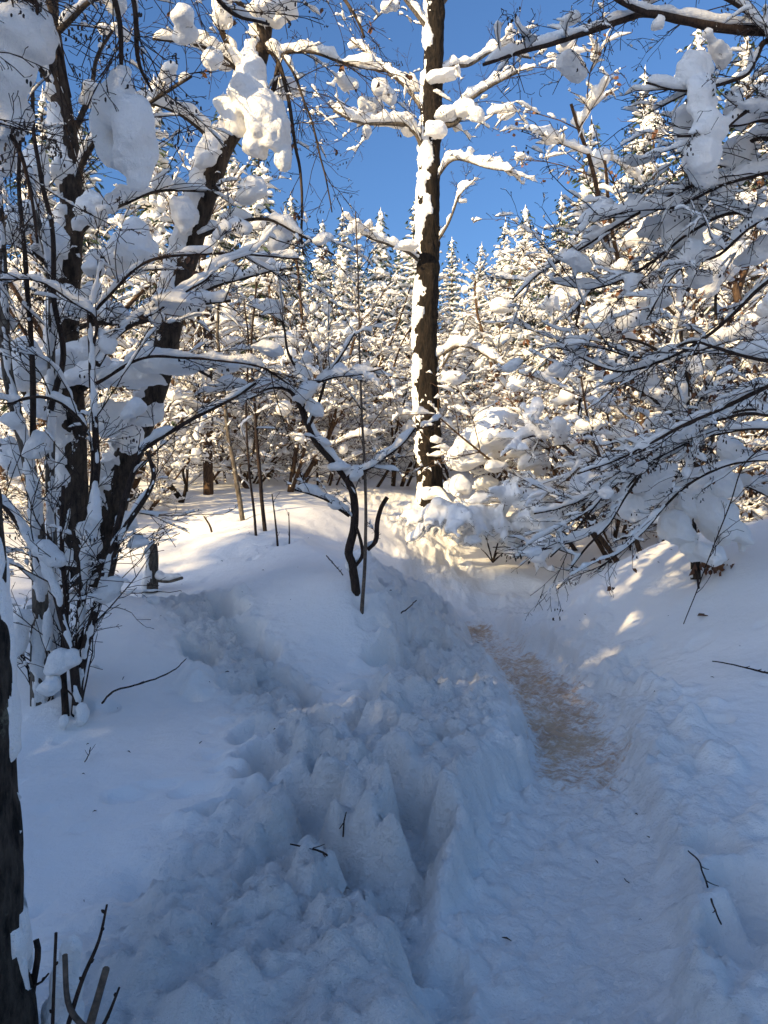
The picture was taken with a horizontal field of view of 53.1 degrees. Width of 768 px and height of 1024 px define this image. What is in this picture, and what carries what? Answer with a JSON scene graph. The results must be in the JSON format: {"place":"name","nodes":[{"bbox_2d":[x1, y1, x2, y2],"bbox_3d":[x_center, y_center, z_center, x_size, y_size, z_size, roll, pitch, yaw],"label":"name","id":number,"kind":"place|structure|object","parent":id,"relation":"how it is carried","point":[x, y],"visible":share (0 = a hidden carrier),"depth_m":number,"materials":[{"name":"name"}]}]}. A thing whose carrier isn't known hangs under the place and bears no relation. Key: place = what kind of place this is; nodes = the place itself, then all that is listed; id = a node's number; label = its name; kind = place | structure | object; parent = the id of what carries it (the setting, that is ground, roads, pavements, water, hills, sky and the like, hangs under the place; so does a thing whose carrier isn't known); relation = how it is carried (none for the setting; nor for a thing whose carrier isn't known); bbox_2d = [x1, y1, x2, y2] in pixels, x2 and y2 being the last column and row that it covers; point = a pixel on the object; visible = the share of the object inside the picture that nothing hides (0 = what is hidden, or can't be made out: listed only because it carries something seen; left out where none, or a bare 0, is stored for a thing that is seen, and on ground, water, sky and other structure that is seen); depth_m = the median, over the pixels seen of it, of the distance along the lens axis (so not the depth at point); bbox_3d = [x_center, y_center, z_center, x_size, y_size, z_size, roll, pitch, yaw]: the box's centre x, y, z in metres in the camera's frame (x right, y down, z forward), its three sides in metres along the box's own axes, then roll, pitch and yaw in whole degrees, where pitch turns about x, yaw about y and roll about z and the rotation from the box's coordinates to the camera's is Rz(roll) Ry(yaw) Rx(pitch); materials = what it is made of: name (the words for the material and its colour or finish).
{"place":"outdoors","nodes":[
{"label":"outdoors","id":0,"kind":"place"},
{"bbox_2d":[0,374,767,1023],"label":"snow ground","id":1,"kind":"structure","parent":0,"point":[514,774],"depth_m":3.57,"materials":[{"name":"snow"}]},
{"bbox_2d":[0,489,38,1023],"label":"edge tree","id":2,"kind":"object","parent":1,"relation":"on","point":[18,1001],"visible":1,"depth_m":1.68,"materials":[{"name":"black plant"}]},
{"bbox_2d":[0,85,89,421],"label":"spruce tree","id":3,"kind":"object","parent":1,"relation":"on","point":[41,109],"visible":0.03,"depth_m":22.01,"materials":[{"name":"white plant"}]},
{"bbox_2d":[0,266,112,428],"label":"bare tree","id":4,"kind":"object","parent":1,"relation":"on","point":[11,268],"visible":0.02,"depth_m":18.11,"materials":[{"name":"white plant"}]},
{"bbox_2d":[2,175,135,415],"bbox_3d":[-5.905,-3.762,15.223,4.330,6.266,3.698,0,0,31],"label":"bare tree","id":5,"kind":"object","parent":1,"relation":"on","point":[18,285],"visible":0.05,"depth_m":14.80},
{"bbox_2d":[31,904,119,1023],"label":"cut shrub","id":6,"kind":"object","parent":1,"relation":"on","point":[63,1003],"visible":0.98,"depth_m":1.74,"materials":[{"name":"brown plant"}]},
{"bbox_2d":[0,389,173,517],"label":"snowy shrub","id":7,"kind":"object","parent":1,"relation":"on","point":[14,480],"visible":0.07,"depth_m":10.58,"materials":[{"name":"snow"}]},
{"bbox_2d":[0,376,198,521],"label":"snowy shrub","id":8,"kind":"object","parent":1,"relation":"on","point":[174,395],"visible":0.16,"depth_m":10.17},
{"bbox_2d":[76,111,138,402],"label":"spruce tree","id":9,"kind":"object","parent":1,"relation":"on","point":[90,231],"visible":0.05,"depth_m":22.76,"materials":[{"name":"white plant"}]},
{"bbox_2d":[7,248,253,473],"bbox_3d":[-5.231,-3.159,15.298,5.385,5.315,3.432,0,0,-11],"label":"bare tree","id":10,"kind":"object","parent":1,"relation":"on","point":[186,342],"visible":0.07,"depth_m":15.34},
{"bbox_2d":[80,238,182,420],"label":"bare tree","id":11,"kind":"object","parent":1,"relation":"on","point":[107,282],"visible":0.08,"depth_m":17.80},
{"bbox_2d":[86,76,193,432],"bbox_3d":[-6.399,-6.681,21.095,3.620,10.471,3.426,0,0,6],"label":"spruce tree","id":12,"kind":"object","parent":1,"relation":"on","point":[152,214],"visible":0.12,"depth_m":20.70,"materials":[{"name":"white plant"}]},
{"bbox_2d":[0,166,280,499],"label":"bare tree","id":13,"kind":"object","parent":1,"relation":"on","point":[225,321],"visible":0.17,"depth_m":12.06,"materials":[{"name":"white plant"}]},
{"bbox_2d":[101,658,186,703],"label":"fallen twig","id":14,"kind":"object","parent":1,"relation":"on","point":[109,694],"visible":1,"depth_m":4.35,"materials":[{"name":"wood"}]},
{"bbox_2d":[0,0,291,586],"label":"upright tree","id":15,"kind":"object","parent":1,"relation":"on","point":[138,375],"visible":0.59,"depth_m":5.75,"materials":[{"name":"white plant"}]},
{"bbox_2d":[0,156,291,490],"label":"bare tree","id":16,"kind":"object","parent":1,"relation":"on","point":[191,401],"visible":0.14,"depth_m":12.61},
{"bbox_2d":[85,401,226,514],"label":"snowy shrub","id":17,"kind":"object","parent":1,"relation":"on","point":[194,457],"visible":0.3,"depth_m":11.50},
{"bbox_2d":[141,539,182,592],"bbox_3d":[-2.002,0.490,6.979,0.408,0.480,0.150,0,0,5],"label":"stump","id":18,"kind":"object","parent":1,"relation":"on","point":[152,570],"visible":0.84,"depth_m":6.95,"materials":[{"name":"grey plant"}]},
{"bbox_2d":[0,0,325,264],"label":"overhanging alder","id":19,"kind":"object","parent":1,"relation":"on","point":[121,119],"visible":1,"depth_m":3.41,"materials":[{"name":"white plant"}]},
{"bbox_2d":[146,451,188,502],"bbox_3d":[-3.433,-0.548,12.221,0.698,1.140,0.179,0,0,-9],"label":"leaning stick","id":20,"kind":"object","parent":1,"relation":"on","point":[177,495],"visible":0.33,"depth_m":12.23,"materials":[{"name":"wood"}]},
{"bbox_2d":[0,0,368,729],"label":"alder bush","id":21,"kind":"object","parent":1,"relation":"on","point":[58,648],"visible":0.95,"depth_m":4.58,"materials":[{"name":"white plant"}]},
{"bbox_2d":[158,192,221,483],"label":"thin tree","id":22,"kind":"object","parent":1,"relation":"on","point":[166,224],"visible":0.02,"depth_m":14.13,"materials":[{"name":"brown plant"}]},
{"bbox_2d":[157,212,222,447],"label":"thin tree","id":23,"kind":"object","parent":1,"relation":"on","point":[216,213],"visible":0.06,"depth_m":15.46,"materials":[{"name":"brown plant"}]},
{"bbox_2d":[111,368,287,491],"bbox_3d":[-3.648,-1.349,13.429,3.656,2.249,3.718,0,0,14],"label":"snowy shrub","id":24,"kind":"object","parent":1,"relation":"on","point":[205,380],"visible":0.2,"depth_m":13.10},
{"bbox_2d":[79,130,320,494],"bbox_3d":[-2.664,-3.406,12.907,4.063,6.600,4.787,0,0,21],"label":"bare tree","id":25,"kind":"object","parent":1,"relation":"on","point":[208,488],"visible":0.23,"depth_m":12.87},
{"bbox_2d":[197,511,212,531],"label":"sapling","id":26,"kind":"object","parent":1,"relation":"on","point":[210,527],"visible":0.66,"depth_m":9.59,"materials":[{"name":"brown plant"}]},
{"bbox_2d":[194,110,252,430],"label":"spruce tree","id":27,"kind":"object","parent":1,"relation":"on","point":[229,241],"visible":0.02,"depth_m":23.79,"materials":[{"name":"white plant"}]},
{"bbox_2d":[184,295,273,428],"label":"bare tree","id":28,"kind":"object","parent":1,"relation":"on","point":[271,322],"visible":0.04,"depth_m":18.03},
{"bbox_2d":[82,183,385,478],"bbox_3d":[-2.760,-3.316,15.371,6.484,5.886,3.507,0,0,-36],"label":"bare tree","id":29,"kind":"object","parent":1,"relation":"on","point":[312,306],"visible":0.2,"depth_m":15.57,"materials":[{"name":"white plant"}]},
{"bbox_2d":[202,260,273,520],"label":"sapling","id":30,"kind":"object","parent":1,"relation":"on","point":[236,482],"visible":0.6,"depth_m":10.18,"materials":[{"name":"brown plant"}]},
{"bbox_2d":[199,250,284,530],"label":"sapling","id":31,"kind":"object","parent":1,"relation":"on","point":[257,443],"visible":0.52,"depth_m":8.78,"materials":[{"name":"brown plant"}]},
{"bbox_2d":[201,301,308,535],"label":"sapling","id":32,"kind":"object","parent":1,"relation":"on","point":[275,336],"visible":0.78,"depth_m":8.59,"materials":[{"name":"brown plant"}]},
{"bbox_2d":[161,383,351,483],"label":"snowy shrub","id":33,"kind":"object","parent":1,"relation":"on","point":[269,467],"visible":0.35,"depth_m":14.01,"materials":[{"name":"snow"}]},
{"bbox_2d":[116,271,401,491],"bbox_3d":[-2.269,-2.112,13.668,5.388,3.791,2.914,-3,0,4],"label":"snowy shrub","id":34,"kind":"object","parent":1,"relation":"on","point":[302,439],"visible":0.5,"depth_m":13.40,"materials":[{"name":"snow"}]},
{"bbox_2d":[221,154,297,432],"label":"spruce tree","id":35,"kind":"object","parent":1,"relation":"on","point":[260,170],"visible":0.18,"depth_m":21.86,"materials":[{"name":"white plant"}]},
{"bbox_2d":[80,0,453,587],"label":"leaning tree","id":36,"kind":"object","parent":1,"relation":"on","point":[249,106],"visible":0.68,"depth_m":6.42,"materials":[{"name":"white plant"}]},
{"bbox_2d":[272,494,279,545],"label":"sapling","id":37,"kind":"object","parent":1,"relation":"on","point":[277,534],"visible":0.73,"depth_m":8.10,"materials":[{"name":"brown plant"}]},
{"bbox_2d":[237,403,327,471],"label":"snowy shrub","id":38,"kind":"object","parent":1,"relation":"on","point":[272,447],"visible":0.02,"depth_m":16.76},
{"bbox_2d":[276,191,330,417],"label":"spruce tree","id":39,"kind":"object","parent":1,"relation":"on","point":[286,261],"visible":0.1,"depth_m":26.91,"materials":[{"name":"white plant"}]},
{"bbox_2d":[247,271,361,429],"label":"bare tree","id":40,"kind":"object","parent":1,"relation":"on","point":[304,294],"visible":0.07,"depth_m":16.83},
{"bbox_2d":[295,249,315,334],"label":"spruce tree","id":41,"kind":"object","parent":1,"relation":"on","point":[305,275],"visible":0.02,"depth_m":39.88,"materials":[{"name":"white plant"}]},
{"bbox_2d":[290,843,327,856],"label":"fallen twig","id":42,"kind":"object","parent":1,"relation":"on","point":[323,853],"visible":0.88,"depth_m":2.62,"materials":[{"name":"wood"}]},
{"bbox_2d":[232,244,388,439],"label":"bare tree","id":43,"kind":"object","parent":1,"relation":"on","point":[266,289],"visible":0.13,"depth_m":18.48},
{"bbox_2d":[186,211,446,614],"bbox_3d":[-0.567,-0.788,6.235,2.022,3.270,1.392,0,0,-12],"label":"crooked tree","id":44,"kind":"object","parent":1,"relation":"on","point":[349,474],"visible":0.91,"depth_m":6.13,"materials":[{"name":"white plant"}]},
{"bbox_2d":[228,365,409,485],"bbox_3d":[-1.262,-1.529,14.802,3.469,2.335,2.512,0,0,-5],"label":"snowy shrub","id":45,"kind":"object","parent":1,"relation":"on","point":[351,442],"visible":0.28,"depth_m":14.46,"materials":[{"name":"snow"}]},
{"bbox_2d":[306,221,333,394],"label":"spruce tree","id":46,"kind":"object","parent":1,"relation":"on","point":[314,263],"visible":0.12,"depth_m":33.77,"materials":[{"name":"white plant"}]},
{"bbox_2d":[326,555,342,575],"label":"fallen twig","id":47,"kind":"object","parent":1,"relation":"on","point":[334,565],"visible":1,"depth_m":5.68,"materials":[{"name":"wood"}]},
{"bbox_2d":[307,299,371,366],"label":"bare tree","id":48,"kind":"object","parent":1,"relation":"on","point":[343,323],"visible":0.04,"depth_m":26.28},
{"bbox_2d":[339,812,346,836],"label":"fallen twig","id":49,"kind":"object","parent":1,"relation":"on","point":[343,823],"visible":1,"depth_m":2.96,"materials":[{"name":"wood"}]},
{"bbox_2d":[321,207,373,414],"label":"spruce tree","id":50,"kind":"object","parent":1,"relation":"on","point":[339,255],"visible":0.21,"depth_m":29.66,"materials":[{"name":"white plant"}]},
{"bbox_2d":[300,256,409,412],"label":"bare tree","id":51,"kind":"object","parent":1,"relation":"on","point":[334,289],"visible":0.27,"depth_m":28.85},
{"bbox_2d":[239,327,477,486],"bbox_3d":[-0.693,-1.899,16.075,4.894,3.136,4.850,0,0,-26],"label":"snowy shrub","id":52,"kind":"object","parent":1,"relation":"on","point":[371,415],"visible":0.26,"depth_m":15.11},
{"bbox_2d":[348,250,374,349],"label":"spruce tree","id":53,"kind":"object","parent":1,"relation":"on","point":[360,285],"visible":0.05,"depth_m":40.09,"materials":[{"name":"white plant"}]},
{"bbox_2d":[349,207,398,414],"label":"spruce tree","id":54,"kind":"object","parent":1,"relation":"on","point":[379,260],"visible":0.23,"depth_m":30.82,"materials":[{"name":"white plant"}]},
{"bbox_2d":[292,315,467,486],"bbox_3d":[-0.363,-2.132,16.670,5.078,3.404,2.704,0,0,31],"label":"snowy shrub","id":55,"kind":"object","parent":1,"relation":"on","point":[385,424],"visible":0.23,"depth_m":15.70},
{"bbox_2d":[348,415,411,462],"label":"snowy shrub","id":56,"kind":"object","parent":1,"relation":"on","point":[379,439],"visible":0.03,"depth_m":18.86,"materials":[{"name":"snow"}]},
{"bbox_2d":[382,250,407,356],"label":"spruce tree","id":57,"kind":"object","parent":1,"relation":"on","point":[396,264],"visible":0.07,"depth_m":41.42,"materials":[{"name":"white plant"}]},
{"bbox_2d":[330,265,460,442],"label":"bare tree","id":58,"kind":"object","parent":1,"relation":"on","point":[383,353],"visible":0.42,"depth_m":19.53,"materials":[{"name":"white plant"}]},
{"bbox_2d":[370,200,442,407],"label":"spruce tree","id":59,"kind":"object","parent":1,"relation":"on","point":[409,279],"visible":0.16,"depth_m":28.64,"materials":[{"name":"white plant"}]},
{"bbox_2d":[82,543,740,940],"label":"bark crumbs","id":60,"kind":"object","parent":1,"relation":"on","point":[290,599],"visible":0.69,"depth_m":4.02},
{"bbox_2d":[372,240,470,408],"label":"bare tree","id":61,"kind":"object","parent":1,"relation":"on","point":[440,316],"visible":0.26,"depth_m":22.85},
{"bbox_2d":[285,0,582,507],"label":"tall tree","id":62,"kind":"object","parent":1,"relation":"on","point":[425,255],"visible":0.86,"depth_m":12.82,"materials":[{"name":"brown plant"}]},
{"bbox_2d":[368,367,543,470],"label":"snowy shrub","id":63,"kind":"object","parent":1,"relation":"on","point":[408,403],"visible":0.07,"depth_m":17.99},
{"bbox_2d":[340,370,572,481],"bbox_3d":[1.832,-1.979,17.888,4.534,3.205,6.212,0,0,44],"label":"snowy shrub","id":64,"kind":"object","parent":1,"relation":"on","point":[497,387],"visible":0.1,"depth_m":16.82,"materials":[{"name":"snow"}]},
{"bbox_2d":[437,238,483,404],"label":"spruce tree","id":65,"kind":"object","parent":1,"relation":"on","point":[456,288],"visible":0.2,"depth_m":32.78,"materials":[{"name":"white plant"}]},
{"bbox_2d":[392,291,548,421],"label":"tree","id":66,"kind":"object","parent":1,"relation":"on","point":[505,295],"visible":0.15,"depth_m":22.65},
{"bbox_2d":[437,288,509,412],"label":"tree","id":67,"kind":"object","parent":1,"relation":"on","point":[468,363],"visible":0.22,"depth_m":29.05,"materials":[{"name":"white plant"}]},
{"bbox_2d":[463,245,493,388],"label":"spruce tree","id":68,"kind":"object","parent":1,"relation":"on","point":[479,279],"visible":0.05,"depth_m":37.83,"materials":[{"name":"white plant"}]},
{"bbox_2d":[397,337,565,480],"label":"tree","id":69,"kind":"object","parent":1,"relation":"on","point":[507,402],"visible":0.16,"depth_m":17.95,"materials":[{"name":"white plant"}]},
{"bbox_2d":[446,256,521,401],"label":"bare tree","id":70,"kind":"object","parent":1,"relation":"on","point":[498,292],"visible":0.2,"depth_m":28.78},
{"bbox_2d":[464,218,517,406],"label":"spruce tree","id":71,"kind":"object","parent":1,"relation":"on","point":[504,241],"visible":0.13,"depth_m":30.06,"materials":[{"name":"white plant"}]},
{"bbox_2d":[448,241,537,392],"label":"tree","id":72,"kind":"object","parent":1,"relation":"on","point":[466,314],"visible":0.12,"depth_m":27.07,"materials":[{"name":"white plant"}]},
{"bbox_2d":[397,407,593,573],"bbox_3d":[1.478,-0.346,11.107,2.770,2.411,2.907,0,0,37],"label":"buried bush","id":73,"kind":"object","parent":1,"relation":"on","point":[474,521],"visible":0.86,"depth_m":10.65,"materials":[{"name":"white plant"}]},
{"bbox_2d":[437,249,553,406],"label":"bare tree","id":74,"kind":"object","parent":1,"relation":"on","point":[477,289],"visible":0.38,"depth_m":21.43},
{"bbox_2d":[501,204,546,403],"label":"spruce tree","id":75,"kind":"object","parent":1,"relation":"on","point":[526,218],"visible":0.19,"depth_m":26.91,"materials":[{"name":"white plant"}]},
{"bbox_2d":[482,227,573,348],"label":"bare tree","id":76,"kind":"object","parent":1,"relation":"on","point":[526,305],"visible":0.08,"depth_m":25.62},
{"bbox_2d":[523,232,550,347],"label":"spruce tree","id":77,"kind":"object","parent":1,"relation":"on","point":[543,239],"visible":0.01,"depth_m":35.97,"materials":[{"name":"white plant"}]},
{"bbox_2d":[517,191,570,400],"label":"spruce tree","id":78,"kind":"object","parent":1,"relation":"on","point":[560,203],"visible":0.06,"depth_m":23.94,"materials":[{"name":"white plant"}]},
{"bbox_2d":[391,348,709,550],"bbox_3d":[3.568,-1.071,12.232,5.907,3.702,5.787,0,0,18],"label":"snowy shrub","id":79,"kind":"object","parent":1,"relation":"on","point":[451,378],"visible":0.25,"depth_m":10.63,"materials":[{"name":"snow"}]},
{"bbox_2d":[470,286,638,471],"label":"bare tree","id":80,"kind":"object","parent":1,"relation":"on","point":[489,401],"visible":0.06,"depth_m":16.22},
{"bbox_2d":[485,258,637,464],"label":"edge sapling","id":81,"kind":"object","parent":1,"relation":"on","point":[538,428],"visible":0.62,"depth_m":10.35,"materials":[{"name":"white plant"}]},
{"bbox_2d":[465,311,659,411],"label":"bare tree","id":82,"kind":"object","parent":1,"relation":"on","point":[479,362],"visible":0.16,"depth_m":18.67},
{"bbox_2d":[510,369,619,478],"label":"snowy shrub","id":83,"kind":"object","parent":1,"relation":"on","point":[550,402],"visible":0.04,"depth_m":13.34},
{"bbox_2d":[536,115,629,453],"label":"spruce tree","id":84,"kind":"object","parent":1,"relation":"on","point":[590,135],"visible":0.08,"depth_m":18.94,"materials":[{"name":"white plant"}]},
{"bbox_2d":[491,222,713,378],"bbox_3d":[6.635,-5.693,22.878,6.972,7.227,4.432,0,0,14],"label":"bare tree","id":85,"kind":"object","parent":1,"relation":"on","point":[508,269],"visible":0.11,"depth_m":24.05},
{"bbox_2d":[466,0,767,490],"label":"alder","id":86,"kind":"object","parent":1,"relation":"on","point":[700,124],"visible":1,"depth_m":4.75,"materials":[{"name":"white plant"}]},
{"bbox_2d":[466,0,767,457],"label":"bare tree","id":87,"kind":"object","parent":1,"relation":"on","point":[596,95],"visible":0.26,"depth_m":15.87,"materials":[{"name":"white plant"}]},
{"bbox_2d":[477,318,767,562],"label":"snowy shrub","id":88,"kind":"object","parent":1,"relation":"on","point":[565,396],"visible":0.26,"depth_m":10.60,"materials":[{"name":"snow"}]},
{"bbox_2d":[535,230,721,515],"bbox_3d":[4.681,-2.284,14.084,3.677,5.540,6.853,0,0,14],"label":"tree","id":89,"kind":"object","parent":1,"relation":"on","point":[562,297],"visible":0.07,"depth_m":12.94,"materials":[{"name":"white plant"}]},
{"bbox_2d":[497,360,767,623],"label":"drooping shrub","id":90,"kind":"object","parent":1,"relation":"on","point":[692,436],"visible":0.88,"depth_m":5.79,"materials":[{"name":"white plant"}]},
{"bbox_2d":[523,124,767,588],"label":"beech tree","id":91,"kind":"object","parent":1,"relation":"on","point":[680,519],"visible":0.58,"depth_m":6.69,"materials":[{"name":"white plant"}]},
{"bbox_2d":[525,259,767,460],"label":"bare tree","id":92,"kind":"object","parent":1,"relation":"on","point":[545,392],"visible":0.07,"depth_m":14.54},
{"bbox_2d":[611,64,696,422],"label":"spruce tree","id":93,"kind":"object","parent":1,"relation":"on","point":[644,77],"visible":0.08,"depth_m":20.52,"materials":[{"name":"white plant"}]},
{"bbox_2d":[558,232,767,484],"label":"bare tree","id":94,"kind":"object","parent":1,"relation":"on","point":[753,316],"visible":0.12,"depth_m":11.47,"materials":[{"name":"white plant"}]},
{"bbox_2d":[566,44,767,512],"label":"bare tree","id":95,"kind":"object","parent":1,"relation":"on","point":[736,292],"visible":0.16,"depth_m":12.92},
{"bbox_2d":[580,126,767,435],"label":"bare tree","id":96,"kind":"object","parent":1,"relation":"on","point":[634,172],"visible":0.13,"depth_m":16.57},
{"bbox_2d":[580,191,767,515],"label":"bare tree","id":97,"kind":"object","parent":1,"relation":"on","point":[749,361],"visible":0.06,"depth_m":11.28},
{"bbox_2d":[581,150,767,466],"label":"bare tree","id":98,"kind":"object","parent":1,"relation":"on","point":[745,277],"visible":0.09,"depth_m":13.90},
{"bbox_2d":[660,29,730,312],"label":"spruce tree","id":99,"kind":"object","parent":1,"relation":"on","point":[699,40],"visible":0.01,"depth_m":22.16,"materials":[{"name":"white plant"}]},
{"bbox_2d":[688,850,717,887],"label":"fallen twig","id":100,"kind":"object","parent":1,"relation":"on","point":[701,867],"visible":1,"depth_m":2.75,"materials":[{"name":"wood"}]},
{"bbox_2d":[710,898,721,924],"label":"fallen twig","id":101,"kind":"object","parent":1,"relation":"on","point":[711,900],"visible":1,"depth_m":2.41,"materials":[{"name":"wood"}]},
{"bbox_2d":[671,351,767,520],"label":"snowy shrub","id":102,"kind":"object","parent":1,"relation":"on","point":[761,511],"visible":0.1,"depth_m":10.28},
{"bbox_2d":[677,36,767,430],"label":"spruce tree","id":103,"kind":"object","parent":1,"relation":"on","point":[743,65],"visible":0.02,"depth_m":20.36,"materials":[{"name":"white plant"}]},
{"bbox_2d":[712,661,767,673],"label":"fallen twig","id":104,"kind":"object","parent":1,"relation":"on","point":[759,670],"visible":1,"depth_m":5.13,"materials":[{"name":"wood"}]},
{"bbox_2d":[3,0,767,363],"label":"sky","id":105,"kind":"structure","parent":0,"point":[385,178],"materials":[{"name":"blue"}]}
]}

